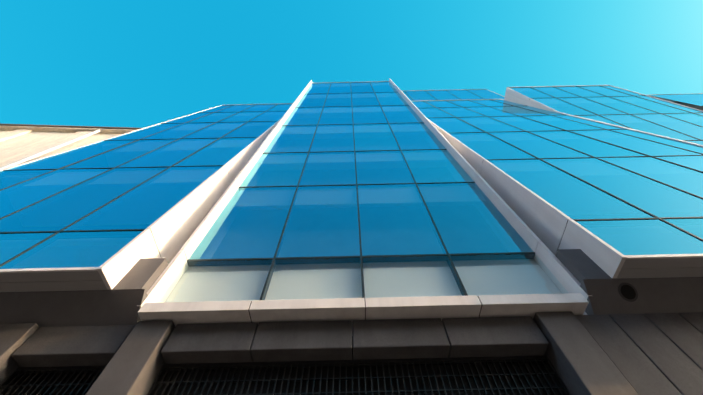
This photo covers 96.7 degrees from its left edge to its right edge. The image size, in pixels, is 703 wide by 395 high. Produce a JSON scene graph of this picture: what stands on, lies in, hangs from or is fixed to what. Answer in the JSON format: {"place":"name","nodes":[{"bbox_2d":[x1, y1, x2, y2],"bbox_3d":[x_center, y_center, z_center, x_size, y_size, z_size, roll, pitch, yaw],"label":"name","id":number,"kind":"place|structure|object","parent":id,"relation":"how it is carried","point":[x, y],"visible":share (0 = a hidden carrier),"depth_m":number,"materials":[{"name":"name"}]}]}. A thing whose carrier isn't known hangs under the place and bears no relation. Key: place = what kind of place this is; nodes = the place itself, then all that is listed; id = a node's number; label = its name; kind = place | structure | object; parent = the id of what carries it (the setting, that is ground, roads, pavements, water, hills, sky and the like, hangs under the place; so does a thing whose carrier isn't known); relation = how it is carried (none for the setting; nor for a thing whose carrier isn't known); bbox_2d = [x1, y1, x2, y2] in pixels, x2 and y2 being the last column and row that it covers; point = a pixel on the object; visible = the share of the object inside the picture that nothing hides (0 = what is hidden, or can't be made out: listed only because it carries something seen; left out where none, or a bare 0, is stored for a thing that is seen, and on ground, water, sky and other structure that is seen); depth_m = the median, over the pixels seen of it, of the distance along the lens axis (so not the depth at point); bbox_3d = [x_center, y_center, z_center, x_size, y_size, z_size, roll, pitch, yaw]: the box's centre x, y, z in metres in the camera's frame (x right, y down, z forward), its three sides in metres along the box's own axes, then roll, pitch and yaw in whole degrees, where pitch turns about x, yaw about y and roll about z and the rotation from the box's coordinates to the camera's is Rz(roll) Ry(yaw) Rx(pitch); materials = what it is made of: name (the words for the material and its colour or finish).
{"place":"outdoors","nodes":[
{"label":"outdoors","id":0,"kind":"place"},
{"bbox_2d":[0,126,133,166],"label":"neighbour building","id":1,"kind":"structure","parent":0,"point":[17,143],"depth_m":15.16,"materials":[{"name":"beige concrete"}]},
{"bbox_2d":[0,129,99,169],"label":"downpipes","id":2,"kind":"object","parent":1,"relation":"attached to","point":[46,151],"visible":0.5,"depth_m":13.34,"materials":[{"name":"white metal"}]},
{"bbox_2d":[0,124,140,129],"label":"roof edge","id":3,"kind":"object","parent":1,"relation":"attached to","point":[69,126],"depth_m":16.27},
{"bbox_2d":[0,0,702,127],"label":"sky","id":4,"kind":"structure","parent":0,"point":[102,63],"materials":[{"name":"blue"}]},
{"bbox_2d":[402,89,504,100],"bbox_3d":[8.107,-7.979,25.660,9.775,10.024,0.001,-1,-62,0],"label":"glass window","id":5,"kind":"structure","parent":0,"point":[441,95],"depth_m":27.74,"materials":[{"name":"blue glass"}]},
{"bbox_2d":[648,93,702,101],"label":"volume coping","id":6,"kind":"object","parent":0,"point":[664,98],"visible":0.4,"depth_m":35.71,"materials":[{"name":"grey metal"}]},
{"bbox_2d":[650,94,702,105],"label":"glass window","id":7,"kind":"structure","parent":6,"relation":"attached to","point":[695,99],"depth_m":33.78,"materials":[{"name":"blue glass"}]},
{"bbox_2d":[673,101,702,110],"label":"trim","id":8,"kind":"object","parent":6,"relation":"attached to","point":[698,107],"depth_m":34.00,"materials":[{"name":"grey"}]},
{"label":"ground","id":9,"kind":"structure","parent":0,"visible":0},
{"bbox_2d":[0,311,702,394],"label":"stone base wall","id":10,"kind":"structure","parent":9,"relation":"on","point":[636,354],"depth_m":3.74,"materials":[{"name":"stone"}]},
{"bbox_2d":[0,365,106,394],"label":"metal grille","id":11,"kind":"object","parent":10,"relation":"attached to","point":[57,371],"visible":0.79,"depth_m":3.64,"materials":[{"name":"grey metal"}]},
{"bbox_2d":[4,336,565,394],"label":"joint backing wall","id":12,"kind":"structure","parent":10,"relation":"attached to","point":[355,382],"depth_m":3.63,"materials":[{"name":"grey"}]},
{"bbox_2d":[0,249,702,327],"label":"dark band under wings","id":13,"kind":"object","parent":10,"relation":"on","point":[122,299],"visible":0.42,"depth_m":4.17},
{"bbox_2d":[0,103,292,289],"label":"aluminium wing cladding","id":14,"kind":"structure","parent":13,"relation":"on","point":[173,228],"depth_m":5.82,"materials":[{"name":"white metal"}]},
{"bbox_2d":[0,271,106,291],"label":"wing soffit","id":15,"kind":"structure","parent":14,"relation":"attached to","point":[53,281],"depth_m":4.16,"materials":[{"name":"grey concrete"}]},
{"bbox_2d":[0,104,291,268],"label":"wing glass","id":16,"kind":"object","parent":14,"relation":"in","point":[146,204],"visible":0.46,"depth_m":7.08,"materials":[{"name":"blue glass"}]},
{"bbox_2d":[0,104,277,265],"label":"window mullions","id":17,"kind":"object","parent":16,"relation":"attached to","point":[5,262],"visible":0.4,"depth_m":7.76,"materials":[{"name":"black metal"}]},
{"bbox_2d":[421,99,702,278],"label":"aluminium wing cladding","id":18,"kind":"structure","parent":13,"relation":"on","point":[543,220],"depth_m":5.76,"materials":[{"name":"white metal"}]},
{"bbox_2d":[410,89,504,96],"bbox_3d":[8.135,-7.122,26.145,9.855,10.084,2.030,-1,-62,0],"label":"tier coping","id":19,"kind":"object","parent":18,"relation":"on","point":[457,89],"visible":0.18,"depth_m":30.09,"materials":[{"name":"grey metal"}]},
{"bbox_2d":[411,99,702,254],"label":"wing glass","id":20,"kind":"object","parent":18,"relation":"in","point":[570,196],"visible":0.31,"depth_m":7.47,"materials":[{"name":"blue glass"}]},
{"bbox_2d":[424,99,702,255],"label":"window mullions","id":21,"kind":"object","parent":18,"relation":"attached to","point":[660,218],"visible":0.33,"depth_m":8.28,"materials":[{"name":"black metal"}]},
{"bbox_2d":[504,85,702,112],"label":"aluminium volume","id":22,"kind":"structure","parent":18,"relation":"attached to","point":[514,96],"depth_m":18.62,"materials":[{"name":"white metal"}]},
{"bbox_2d":[510,86,702,144],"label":"glass window","id":23,"kind":"structure","parent":22,"relation":"in","point":[642,124],"depth_m":15.49,"materials":[{"name":"blue glass"}]},
{"bbox_2d":[529,86,702,140],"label":"mullions","id":24,"kind":"object","parent":23,"relation":"attached to","point":[627,113],"visible":0.27,"depth_m":14.97,"materials":[{"name":"black metal"}]},
{"bbox_2d":[617,258,702,277],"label":"wing soffit","id":25,"kind":"structure","parent":18,"relation":"attached to","point":[665,267],"depth_m":4.18,"materials":[{"name":"metal"}]},
{"bbox_2d":[618,282,637,301],"bbox_3d":[3.691,1.266,4.179,0.250,0.210,0.169,-1,-62,0],"label":"pipe","id":26,"kind":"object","parent":13,"relation":"on","point":[623,297],"depth_m":4.17,"materials":[{"name":"grey metal"}]},
{"bbox_2d":[620,285,635,298],"bbox_3d":[3.691,1.265,4.177,0.190,0.162,0.132,-1,-62,0],"label":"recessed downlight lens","id":27,"kind":"object","parent":26,"relation":"in","point":[627,291],"visible":0.81,"depth_m":4.17,"materials":[{"name":"black glass"}]},
{"bbox_2d":[148,356,568,394],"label":"metal grille","id":28,"kind":"object","parent":10,"relation":"attached to","point":[462,361],"visible":1,"depth_m":3.61,"materials":[{"name":"grey metal"}]},
{"bbox_2d":[137,78,591,326],"bbox_3d":[0.063,-3.158,14.382,6.060,22.660,1.650,-1,-62,0],"label":"window frame","id":29,"kind":"object","parent":10,"relation":"on","point":[573,299],"visible":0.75,"depth_m":4.07,"materials":[{"name":"white metal"}]},
{"bbox_2d":[187,82,534,321],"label":"window mullions","id":30,"kind":"object","parent":29,"relation":"attached to","point":[336,259],"visible":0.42,"depth_m":5.36,"materials":[{"name":"black metal"}]},
{"bbox_2d":[189,82,533,258],"bbox_3d":[0.046,-3.932,14.726,5.950,21.210,0.004,-1,-62,0],"label":"bay glass","id":31,"kind":"object","parent":29,"relation":"in","point":[395,219],"visible":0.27,"depth_m":7.37,"materials":[{"name":"blue glass"}]},
{"bbox_2d":[165,265,561,301],"bbox_3d":[0.177,1.448,4.777,5.930,1.050,0.020,-1,-62,0],"label":"spandrel panel","id":32,"kind":"object","parent":29,"relation":"attached to","point":[410,283],"depth_m":4.92,"materials":[{"name":"white glass"}]},
{"bbox_2d":[160,255,566,301],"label":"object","id":33,"kind":"object","parent":29,"relation":"attached to","point":[186,267],"depth_m":4.94,"materials":[{"name":"metal"}]},
{"bbox_2d":[168,254,564,301],"bbox_3d":[0.174,1.300,4.801,5.950,1.230,0.004,-1,-62,0],"label":"low bay glass row","id":34,"kind":"object","parent":29,"relation":"in","point":[366,274],"visible":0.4,"depth_m":4.92,"materials":[{"name":"grey glass"}]},
{"bbox_2d":[185,259,586,335],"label":"bay slabs","id":35,"kind":"structure","parent":29,"relation":"attached to","point":[351,266],"depth_m":5.33,"materials":[{"name":"white concrete"}]}
]}

